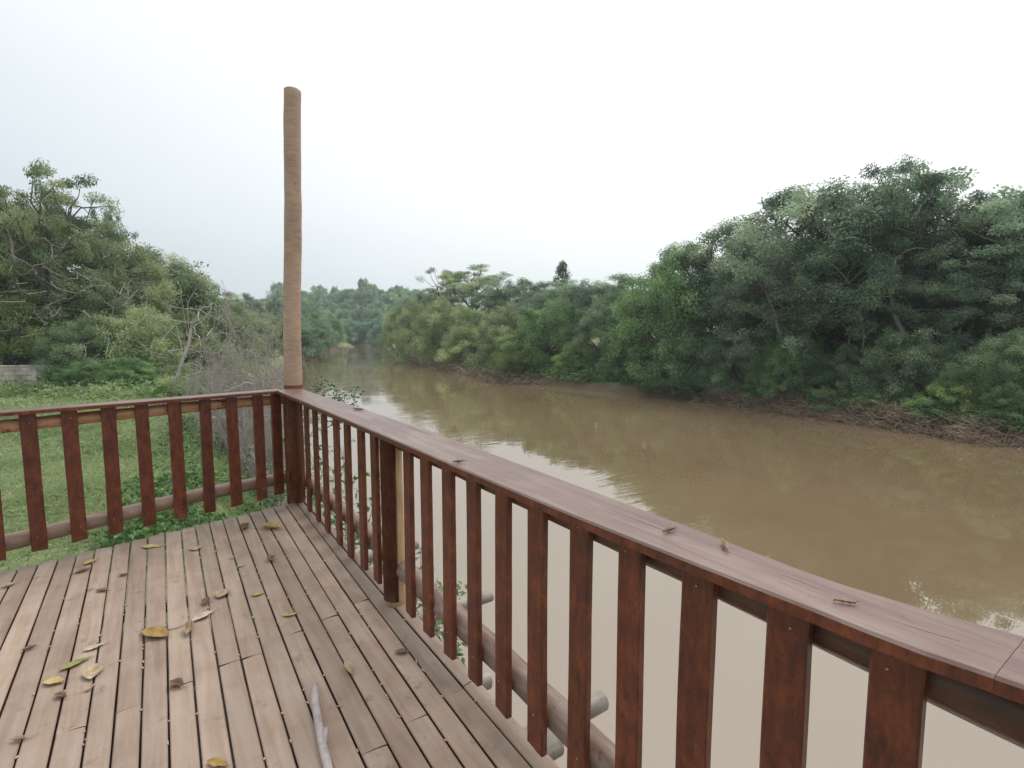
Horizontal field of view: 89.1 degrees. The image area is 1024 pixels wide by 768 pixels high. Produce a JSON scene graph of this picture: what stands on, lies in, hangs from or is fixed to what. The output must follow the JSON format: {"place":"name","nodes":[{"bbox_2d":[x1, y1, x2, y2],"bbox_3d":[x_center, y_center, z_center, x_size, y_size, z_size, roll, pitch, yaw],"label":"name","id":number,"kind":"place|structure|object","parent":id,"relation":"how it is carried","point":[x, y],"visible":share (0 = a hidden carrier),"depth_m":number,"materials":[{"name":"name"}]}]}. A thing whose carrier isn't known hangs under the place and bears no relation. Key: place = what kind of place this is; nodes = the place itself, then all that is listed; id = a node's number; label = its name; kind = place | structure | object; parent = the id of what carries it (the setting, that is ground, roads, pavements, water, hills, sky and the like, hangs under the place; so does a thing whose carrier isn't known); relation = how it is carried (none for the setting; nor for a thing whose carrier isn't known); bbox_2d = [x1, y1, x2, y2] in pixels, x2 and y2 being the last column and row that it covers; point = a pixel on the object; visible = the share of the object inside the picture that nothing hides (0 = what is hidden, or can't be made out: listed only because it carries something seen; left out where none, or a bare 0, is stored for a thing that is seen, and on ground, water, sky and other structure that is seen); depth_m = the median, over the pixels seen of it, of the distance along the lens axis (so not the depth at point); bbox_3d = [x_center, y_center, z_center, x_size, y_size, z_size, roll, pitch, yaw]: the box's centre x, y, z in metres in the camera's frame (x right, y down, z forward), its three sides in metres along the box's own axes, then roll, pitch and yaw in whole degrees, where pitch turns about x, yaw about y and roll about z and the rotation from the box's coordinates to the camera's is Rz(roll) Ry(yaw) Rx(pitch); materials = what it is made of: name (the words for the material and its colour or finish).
{"place":"outdoors","nodes":[
{"label":"outdoors","id":0,"kind":"place"},
{"bbox_2d":[0,298,1023,646],"bbox_3d":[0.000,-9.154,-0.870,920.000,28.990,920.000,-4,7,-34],"label":"ground","id":1,"kind":"structure","parent":0,"point":[616,386],"depth_m":18.69,"materials":[{"name":"soil"}]},
{"bbox_2d":[0,365,47,386],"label":"block wall","id":2,"kind":"structure","parent":1,"relation":"on","point":[8,373],"depth_m":20.84,"materials":[{"name":"concrete"}]},
{"bbox_2d":[0,188,70,364],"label":"tree","id":3,"kind":"object","parent":1,"relation":"on","point":[12,281],"visible":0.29,"depth_m":23.50,"materials":[{"name":"green plant"}]},
{"bbox_2d":[0,295,79,378],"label":"bush","id":4,"kind":"object","parent":1,"relation":"on","point":[16,339],"visible":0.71,"depth_m":22.49,"materials":[{"name":"green plant"}]},
{"bbox_2d":[0,157,125,331],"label":"tree","id":5,"kind":"object","parent":1,"relation":"on","point":[68,224],"visible":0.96,"depth_m":23.18,"materials":[{"name":"green plant"}]},
{"bbox_2d":[0,210,42,269],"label":"branch","id":6,"kind":"object","parent":5,"relation":"attached to","point":[12,252],"visible":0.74,"depth_m":22.30,"materials":[{"name":"grey plant"}]},
{"bbox_2d":[0,268,139,360],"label":"tree","id":7,"kind":"object","parent":1,"relation":"on","point":[77,289],"visible":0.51,"depth_m":24.96,"materials":[{"name":"green plant"}]},
{"bbox_2d":[20,315,120,382],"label":"bush","id":8,"kind":"object","parent":1,"relation":"on","point":[56,349],"visible":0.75,"depth_m":21.72,"materials":[{"name":"green plant"}]},
{"bbox_2d":[0,198,140,334],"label":"tree","id":9,"kind":"object","parent":1,"relation":"on","point":[71,254],"visible":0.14,"depth_m":26.24,"materials":[{"name":"green plant"}]},
{"bbox_2d":[50,358,120,388],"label":"bush","id":10,"kind":"object","parent":1,"relation":"on","point":[81,373],"visible":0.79,"depth_m":19.77,"materials":[{"name":"green plant"}]},
{"bbox_2d":[5,215,181,339],"bbox_3d":[-22.950,-4.954,29.802,7.452,9.135,10.194,1,5,7],"label":"tree","id":11,"kind":"object","parent":1,"relation":"on","point":[157,272],"visible":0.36,"depth_m":30.06,"materials":[{"name":"green plant"}]},
{"bbox_2d":[86,208,138,340],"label":"tree","id":12,"kind":"object","parent":1,"relation":"on","point":[92,211],"visible":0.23,"depth_m":30.30,"materials":[{"name":"green plant"}]},
{"bbox_2d":[59,301,193,379],"bbox_3d":[-18.323,-1.946,24.617,4.662,4.074,6.462,1,5,6],"label":"bush","id":13,"kind":"object","parent":1,"relation":"on","point":[120,349],"visible":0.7,"depth_m":24.19,"materials":[{"name":"green plant"}]},
{"bbox_2d":[92,357,161,390],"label":"bush","id":14,"kind":"object","parent":1,"relation":"on","point":[134,368],"visible":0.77,"depth_m":20.25,"materials":[{"name":"green plant"}]},
{"bbox_2d":[0,349,277,412],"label":"undergrowth","id":15,"kind":"object","parent":1,"relation":"on","point":[52,389],"visible":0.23,"depth_m":18.50,"materials":[{"name":"green plant"}]},
{"bbox_2d":[0,238,277,375],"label":"dead twigs","id":16,"kind":"object","parent":1,"relation":"on","point":[30,293],"visible":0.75,"depth_m":21.23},
{"bbox_2d":[0,376,280,632],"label":"grass","id":17,"kind":"structure","parent":1,"relation":"on","point":[12,478],"depth_m":8.62,"materials":[{"name":"plant"}]},
{"bbox_2d":[74,244,215,341],"bbox_3d":[-25.941,-5.332,36.559,9.749,8.689,7.657,-3,6,-32],"label":"tree","id":18,"kind":"object","parent":1,"relation":"on","point":[176,267],"visible":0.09,"depth_m":36.37,"materials":[{"name":"green plant"}]},
{"bbox_2d":[151,373,186,397],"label":"bush","id":19,"kind":"object","parent":1,"relation":"on","point":[160,385],"visible":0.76,"depth_m":16.88,"materials":[{"name":"green plant"}]},
{"bbox_2d":[48,624,291,767],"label":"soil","id":20,"kind":"structure","parent":1,"relation":"on","point":[199,747],"depth_m":3.17,"materials":[{"name":"soil"}]},
{"bbox_2d":[119,275,227,384],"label":"bare tree","id":21,"kind":"object","parent":1,"relation":"on","point":[185,350],"visible":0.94,"depth_m":17.05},
{"bbox_2d":[83,413,280,619],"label":"weeds","id":22,"kind":"object","parent":1,"relation":"on","point":[138,533],"visible":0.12,"depth_m":6.51,"materials":[{"name":"green plant"}]},
{"bbox_2d":[120,261,250,363],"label":"tree","id":23,"kind":"object","parent":1,"relation":"on","point":[184,282],"visible":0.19,"depth_m":35.49,"materials":[{"name":"green plant"}]},
{"bbox_2d":[139,310,247,370],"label":"bush","id":24,"kind":"object","parent":1,"relation":"on","point":[199,329],"visible":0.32,"depth_m":29.59,"materials":[{"name":"green plant"}]},
{"bbox_2d":[195,273,246,322],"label":"tree","id":25,"kind":"object","parent":1,"relation":"on","point":[231,294],"visible":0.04,"depth_m":45.99,"materials":[{"name":"green plant"}]},
{"bbox_2d":[167,305,276,470],"bbox_3d":[-7.149,0.634,12.731,2.606,5.061,2.514,5,8,44],"label":"bare bush","id":26,"kind":"object","parent":1,"relation":"on","point":[201,382],"visible":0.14,"depth_m":12.21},
{"bbox_2d":[187,303,270,361],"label":"bush","id":27,"kind":"object","parent":1,"relation":"on","point":[242,317],"visible":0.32,"depth_m":37.65,"materials":[{"name":"green plant"}]},
{"bbox_2d":[152,280,313,489],"bbox_3d":[-6.092,1.250,11.707,2.460,7.031,3.689,2,6,20],"label":"bare bush","id":28,"kind":"object","parent":1,"relation":"on","point":[214,389],"visible":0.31,"depth_m":11.24,"materials":[{"name":"plant"}]},
{"bbox_2d":[230,292,268,316],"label":"tree","id":29,"kind":"object","parent":1,"relation":"on","point":[256,302],"visible":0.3,"depth_m":118.79,"materials":[{"name":"green plant"}]},
{"bbox_2d":[228,305,283,359],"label":"bush","id":30,"kind":"object","parent":1,"relation":"on","point":[272,321],"visible":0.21,"depth_m":47.78,"materials":[{"name":"green plant"}]},
{"bbox_2d":[212,290,315,464],"bbox_3d":[-7.178,1.382,14.925,3.208,8.178,2.139,0,5,3],"label":"bare bush","id":31,"kind":"object","parent":1,"relation":"on","point":[266,364],"visible":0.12,"depth_m":14.69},
{"bbox_2d":[246,446,286,511],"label":"sapling","id":32,"kind":"object","parent":1,"relation":"on","point":[272,502],"visible":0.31,"depth_m":8.46,"materials":[{"name":"green plant"}]},
{"bbox_2d":[253,296,282,316],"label":"tree","id":33,"kind":"object","parent":1,"relation":"on","point":[270,306],"visible":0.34,"depth_m":127.50,"materials":[{"name":"green plant"}]},
{"bbox_2d":[218,312,344,507],"bbox_3d":[-4.994,1.630,10.735,2.316,6.197,2.234,3,6,25],"label":"bare bush","id":34,"kind":"object","parent":1,"relation":"on","point":[268,430],"visible":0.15,"depth_m":10.32,"materials":[{"name":"plant"}]},
{"bbox_2d":[258,321,323,353],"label":"tree","id":35,"kind":"object","parent":1,"relation":"on","point":[319,330],"visible":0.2,"depth_m":77.06,"materials":[{"name":"green plant"}]},
{"bbox_2d":[273,318,326,360],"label":"tree","id":36,"kind":"object","parent":1,"relation":"on","point":[319,351],"visible":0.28,"depth_m":78.44,"materials":[{"name":"green plant"}]},
{"bbox_2d":[0,499,608,767],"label":"wooden deck","id":37,"kind":"structure","parent":1,"relation":"on","point":[36,608],"depth_m":2.36,"materials":[{"name":"brown wood"}]},
{"bbox_2d":[82,661,102,678],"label":"dry leaf","id":38,"kind":"object","parent":37,"relation":"on","point":[91,671],"visible":1,"depth_m":2.32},
{"bbox_2d":[136,626,167,636],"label":"dry leaf","id":39,"kind":"object","parent":37,"relation":"on","point":[158,631],"visible":1,"depth_m":2.62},
{"bbox_2d":[14,512,476,759],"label":"litter","id":40,"kind":"object","parent":37,"relation":"on","point":[84,731],"visible":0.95,"depth_m":2.44,"materials":[{"name":"brown plant"}]},
{"bbox_2d":[283,86,305,503],"bbox_3d":[-1.909,-0.272,4.606,0.241,4.481,0.159,-4,7,-34],"label":"corner post","id":41,"kind":"object","parent":37,"relation":"on","point":[292,350],"visible":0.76,"depth_m":4.48,"materials":[{"name":"red pale tan-brown wood"}]},
{"bbox_2d":[0,389,288,560],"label":"railing","id":42,"kind":"object","parent":41,"relation":"attached to","point":[39,533],"visible":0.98,"depth_m":3.75,"materials":[{"name":"red wood"}]},
{"bbox_2d":[310,683,332,767],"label":"fallen branch","id":43,"kind":"object","parent":37,"relation":"on","point":[321,730],"visible":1,"depth_m":1.93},
{"bbox_2d":[379,439,405,607],"bbox_3d":[-0.660,0.731,2.883,0.123,1.012,0.132,-4,7,-34],"label":"railing post","id":44,"kind":"object","parent":37,"relation":"on","point":[392,508],"visible":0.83,"depth_m":2.84,"materials":[{"name":"red wood"}]},
{"bbox_2d":[277,388,1023,767],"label":"railing","id":45,"kind":"object","parent":37,"relation":"on","point":[911,660],"visible":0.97,"depth_m":1.37,"materials":[{"name":"red wood"}]},
{"bbox_2d":[305,305,329,339],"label":"tree","id":46,"kind":"object","parent":1,"relation":"on","point":[314,312],"visible":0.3,"depth_m":118.06,"materials":[{"name":"green plant"}]},
{"bbox_2d":[282,375,365,505],"bbox_3d":[-2.996,1.170,8.312,1.476,2.672,1.178,3,6,32],"label":"overhanging shrub","id":47,"kind":"object","parent":1,"relation":"on","point":[338,398],"visible":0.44,"depth_m":8.18,"materials":[{"name":"green plant"}]},
{"bbox_2d":[283,431,370,538],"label":"sapling","id":48,"kind":"object","parent":1,"relation":"on","point":[353,481],"visible":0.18,"depth_m":6.93,"materials":[{"name":"green plant"}]},
{"bbox_2d":[314,322,341,350],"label":"tree","id":49,"kind":"object","parent":1,"relation":"on","point":[325,333],"visible":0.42,"depth_m":116.10,"materials":[{"name":"green plant"}]},
{"bbox_2d":[320,310,346,343],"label":"bush","id":50,"kind":"object","parent":1,"relation":"on","point":[340,324],"visible":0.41,"depth_m":132.53,"materials":[{"name":"green plant"}]},
{"bbox_2d":[349,322,370,344],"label":"tree","id":51,"kind":"object","parent":1,"relation":"on","point":[362,328],"visible":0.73,"depth_m":192.23,"materials":[{"name":"green plant"}]},
{"bbox_2d":[357,307,385,322],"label":"tree","id":52,"kind":"object","parent":1,"relation":"on","point":[369,316],"visible":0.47,"depth_m":214.01,"materials":[{"name":"green plant"}]},
{"bbox_2d":[374,304,416,356],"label":"bush","id":53,"kind":"object","parent":1,"relation":"on","point":[388,326],"visible":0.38,"depth_m":90.14,"materials":[{"name":"green plant"}]},
{"bbox_2d":[390,296,446,362],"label":"bush","id":54,"kind":"object","parent":1,"relation":"on","point":[405,330],"visible":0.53,"depth_m":73.83,"materials":[{"name":"green plant"}]},
{"bbox_2d":[387,289,462,312],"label":"tree","id":55,"kind":"object","parent":1,"relation":"on","point":[407,304],"visible":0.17,"depth_m":112.44,"materials":[{"name":"green plant"}]},
{"bbox_2d":[303,346,557,384],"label":"dead brush","id":56,"kind":"object","parent":1,"relation":"on","point":[483,373],"visible":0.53,"depth_m":48.34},
{"bbox_2d":[408,296,477,364],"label":"bush","id":57,"kind":"object","parent":1,"relation":"on","point":[439,325],"visible":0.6,"depth_m":64.59,"materials":[{"name":"green plant"}]},
{"bbox_2d":[413,267,479,309],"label":"tree","id":58,"kind":"object","parent":1,"relation":"on","point":[432,291],"visible":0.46,"depth_m":92.66,"materials":[{"name":"green plant"}]},
{"bbox_2d":[435,581,466,666],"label":"sapling","id":59,"kind":"object","parent":1,"relation":"on","point":[440,621],"visible":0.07,"depth_m":5.30,"materials":[{"name":"green plant"}]},
{"bbox_2d":[434,307,502,365],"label":"bush","id":60,"kind":"object","parent":1,"relation":"on","point":[466,322],"visible":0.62,"depth_m":58.01,"materials":[{"name":"green plant"}]},
{"bbox_2d":[432,264,512,315],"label":"tree","id":61,"kind":"object","parent":1,"relation":"on","point":[467,287],"visible":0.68,"depth_m":85.88,"materials":[{"name":"green plant"}]},
{"bbox_2d":[471,300,526,362],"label":"bush","id":62,"kind":"object","parent":1,"relation":"on","point":[490,328],"visible":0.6,"depth_m":50.32,"materials":[{"name":"green plant"}]},
{"bbox_2d":[464,276,546,333],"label":"tree","id":63,"kind":"object","parent":1,"relation":"on","point":[494,297],"visible":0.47,"depth_m":73.17,"materials":[{"name":"green plant"}]},
{"bbox_2d":[393,344,620,383],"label":"undergrowth","id":64,"kind":"object","parent":1,"relation":"on","point":[583,376],"visible":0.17,"depth_m":42.79,"materials":[{"name":"green plant"}]},
{"bbox_2d":[484,327,554,371],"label":"bush","id":65,"kind":"object","parent":1,"relation":"on","point":[504,356],"visible":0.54,"depth_m":44.95,"materials":[{"name":"green plant"}]},
{"bbox_2d":[506,279,577,333],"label":"tree","id":66,"kind":"object","parent":1,"relation":"on","point":[518,303],"visible":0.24,"depth_m":66.01,"materials":[{"name":"green plant"}]},
{"bbox_2d":[501,294,584,365],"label":"bush","id":67,"kind":"object","parent":1,"relation":"on","point":[538,322],"visible":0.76,"depth_m":43.93,"materials":[{"name":"green plant"}]},
{"bbox_2d":[549,260,571,299],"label":"pine tree","id":68,"kind":"object","parent":1,"relation":"on","point":[561,268],"visible":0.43,"depth_m":93.06,"materials":[{"name":"green plant"}]},
{"bbox_2d":[518,277,612,342],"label":"tree","id":69,"kind":"object","parent":1,"relation":"on","point":[570,288],"visible":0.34,"depth_m":50.73,"materials":[{"name":"green plant"}]},
{"bbox_2d":[551,336,599,372],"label":"bush","id":70,"kind":"object","parent":1,"relation":"on","point":[569,354],"visible":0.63,"depth_m":40.94,"materials":[{"name":"green plant"}]},
{"bbox_2d":[560,295,647,369],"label":"bush","id":71,"kind":"object","parent":1,"relation":"on","point":[594,319],"visible":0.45,"depth_m":40.08,"materials":[{"name":"green plant"}]},
{"bbox_2d":[567,271,657,336],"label":"tree","id":72,"kind":"object","parent":1,"relation":"on","point":[610,289],"visible":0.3,"depth_m":44.48,"materials":[{"name":"green plant"}]},
{"bbox_2d":[602,332,668,379],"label":"bush","id":73,"kind":"object","parent":1,"relation":"on","point":[617,359],"visible":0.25,"depth_m":36.55,"materials":[{"name":"green plant"}]},
{"bbox_2d":[596,257,728,385],"bbox_3d":[10.136,-3.995,35.885,7.406,8.797,10.265,-1,6,-15],"label":"tree","id":74,"kind":"object","parent":1,"relation":"on","point":[643,295],"visible":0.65,"depth_m":33.75,"materials":[{"name":"green plant"}]},
{"bbox_2d":[642,371,712,395],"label":"bush","id":75,"kind":"object","parent":1,"relation":"on","point":[683,389],"visible":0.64,"depth_m":32.20,"materials":[{"name":"green plant"}]},
{"bbox_2d":[644,318,728,390],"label":"bush","id":76,"kind":"object","parent":1,"relation":"on","point":[695,360],"visible":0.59,"depth_m":32.37,"materials":[{"name":"green plant"}]},
{"bbox_2d":[640,241,745,338],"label":"tree","id":77,"kind":"object","parent":1,"relation":"on","point":[690,285],"visible":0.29,"depth_m":34.96,"materials":[{"name":"green plant"}]},
{"bbox_2d":[634,214,838,355],"bbox_3d":[15.319,-6.001,34.955,10.506,10.280,14.371,-4,7,-37],"label":"tree","id":78,"kind":"object","parent":1,"relation":"on","point":[726,242],"visible":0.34,"depth_m":33.36,"materials":[{"name":"green plant"}]},
{"bbox_2d":[694,330,799,394],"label":"bush","id":79,"kind":"object","parent":1,"relation":"on","point":[719,370],"visible":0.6,"depth_m":30.18,"materials":[{"name":"green plant"}]},
{"bbox_2d":[705,248,844,373],"bbox_3d":[14.967,-3.401,29.692,6.893,8.265,9.590,4,7,39],"label":"tree","id":80,"kind":"object","parent":1,"relation":"on","point":[755,295],"visible":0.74,"depth_m":28.17,"materials":[{"name":"green plant"}]},
{"bbox_2d":[743,325,839,402],"bbox_3d":[14.603,-0.997,27.051,4.729,4.351,3.686,2,6,17],"label":"bush","id":81,"kind":"object","parent":1,"relation":"on","point":[777,354],"visible":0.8,"depth_m":26.77,"materials":[{"name":"green plant"}]},
{"bbox_2d":[594,343,1023,431],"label":"undergrowth","id":82,"kind":"object","parent":1,"relation":"on","point":[615,378],"visible":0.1,"depth_m":25.13,"materials":[{"name":"green plant"}]},
{"bbox_2d":[801,385,851,413],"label":"bush","id":83,"kind":"object","parent":1,"relation":"on","point":[813,394],"visible":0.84,"depth_m":25.12,"materials":[{"name":"green plant"}]},
{"bbox_2d":[712,175,945,357],"bbox_3d":[18.559,-6.460,30.657,12.273,11.172,17.075,3,6,26],"label":"tree","id":84,"kind":"object","parent":1,"relation":"on","point":[833,205],"visible":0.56,"depth_m":27.25,"materials":[{"name":"green plant"}]},
{"bbox_2d":[769,270,906,353],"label":"tree","id":85,"kind":"object","parent":1,"relation":"on","point":[835,338],"visible":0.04,"depth_m":34.39,"materials":[{"name":"green plant"}]},
{"bbox_2d":[805,342,893,404],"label":"bush","id":86,"kind":"object","parent":1,"relation":"on","point":[840,368],"visible":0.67,"depth_m":25.33,"materials":[{"name":"green plant"}]},
{"bbox_2d":[685,378,1023,451],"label":"dead brush","id":87,"kind":"object","parent":1,"relation":"on","point":[955,429],"visible":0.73,"depth_m":22.56,"materials":[{"name":"plant"}]},
{"bbox_2d":[844,391,892,410],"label":"bush","id":88,"kind":"object","parent":1,"relation":"on","point":[865,400],"visible":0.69,"depth_m":23.61,"materials":[{"name":"green plant"}]},
{"bbox_2d":[777,234,999,357],"bbox_3d":[18.614,-3.735,26.567,9.114,7.900,7.158,5,8,44],"label":"tree","id":89,"kind":"object","parent":1,"relation":"on","point":[881,281],"visible":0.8,"depth_m":25.84,"materials":[{"name":"green plant"}]},
{"bbox_2d":[855,248,929,337],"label":"slender tree","id":90,"kind":"object","parent":1,"relation":"on","point":[899,326],"visible":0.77,"depth_m":24.84,"materials":[{"name":"grey plant"}]},
{"bbox_2d":[767,166,1023,344],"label":"tree","id":91,"kind":"object","parent":1,"relation":"on","point":[976,326],"visible":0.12,"depth_m":26.73,"materials":[{"name":"green plant"}]},
{"bbox_2d":[825,153,996,360],"bbox_3d":[20.479,-6.053,26.956,7.566,11.528,5.807,0,5,-2],"label":"tree","id":92,"kind":"object","parent":1,"relation":"on","point":[928,181],"visible":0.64,"depth_m":25.78,"materials":[{"name":"green plant"}]},
{"bbox_2d":[844,326,978,406],"bbox_3d":[18.302,-0.724,23.581,5.430,3.810,3.917,4,7,38],"label":"bush","id":93,"kind":"object","parent":1,"relation":"on","point":[928,372],"visible":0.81,"depth_m":23.36,"materials":[{"name":"green plant"}]},
{"bbox_2d":[898,395,948,420],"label":"bush","id":94,"kind":"object","parent":1,"relation":"on","point":[905,399],"visible":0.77,"depth_m":21.35,"materials":[{"name":"green plant"}]},
{"bbox_2d":[866,261,1023,363],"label":"tree","id":95,"kind":"object","parent":1,"relation":"on","point":[1004,317],"visible":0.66,"depth_m":24.14,"materials":[{"name":"green plant"}]},
{"bbox_2d":[899,368,996,418],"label":"bush","id":96,"kind":"object","parent":1,"relation":"on","point":[946,392],"visible":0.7,"depth_m":20.97,"materials":[{"name":"green plant"}]},
{"bbox_2d":[888,260,1023,350],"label":"tree","id":97,"kind":"object","parent":1,"relation":"on","point":[1003,330],"visible":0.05,"depth_m":29.45,"materials":[{"name":"green plant"}]},
{"bbox_2d":[896,196,1023,352],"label":"tree","id":98,"kind":"object","parent":1,"relation":"on","point":[994,206],"visible":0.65,"depth_m":23.95,"materials":[{"name":"green plant"}]},
{"bbox_2d":[906,201,1023,348],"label":"tree","id":99,"kind":"object","parent":1,"relation":"on","point":[969,223],"visible":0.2,"depth_m":25.35,"materials":[{"name":"green plant"}]},
{"bbox_2d":[931,327,1023,412],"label":"bush","id":100,"kind":"object","parent":1,"relation":"on","point":[1012,360],"visible":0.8,"depth_m":20.24,"materials":[{"name":"green plant"}]},
{"bbox_2d":[970,388,1023,425],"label":"bush","id":101,"kind":"object","parent":1,"relation":"on","point":[1007,399],"visible":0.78,"depth_m":19.43,"materials":[{"name":"green plant"}]},
{"bbox_2d":[0,0,1023,306],"label":"sky","id":102,"kind":"structure","parent":0,"point":[519,138],"materials":[{"name":"white"}]},
{"bbox_2d":[269,345,1023,767],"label":"river water","id":103,"kind":"structure","parent":0,"point":[925,521],"depth_m":11.68,"materials":[{"name":"liquid"}]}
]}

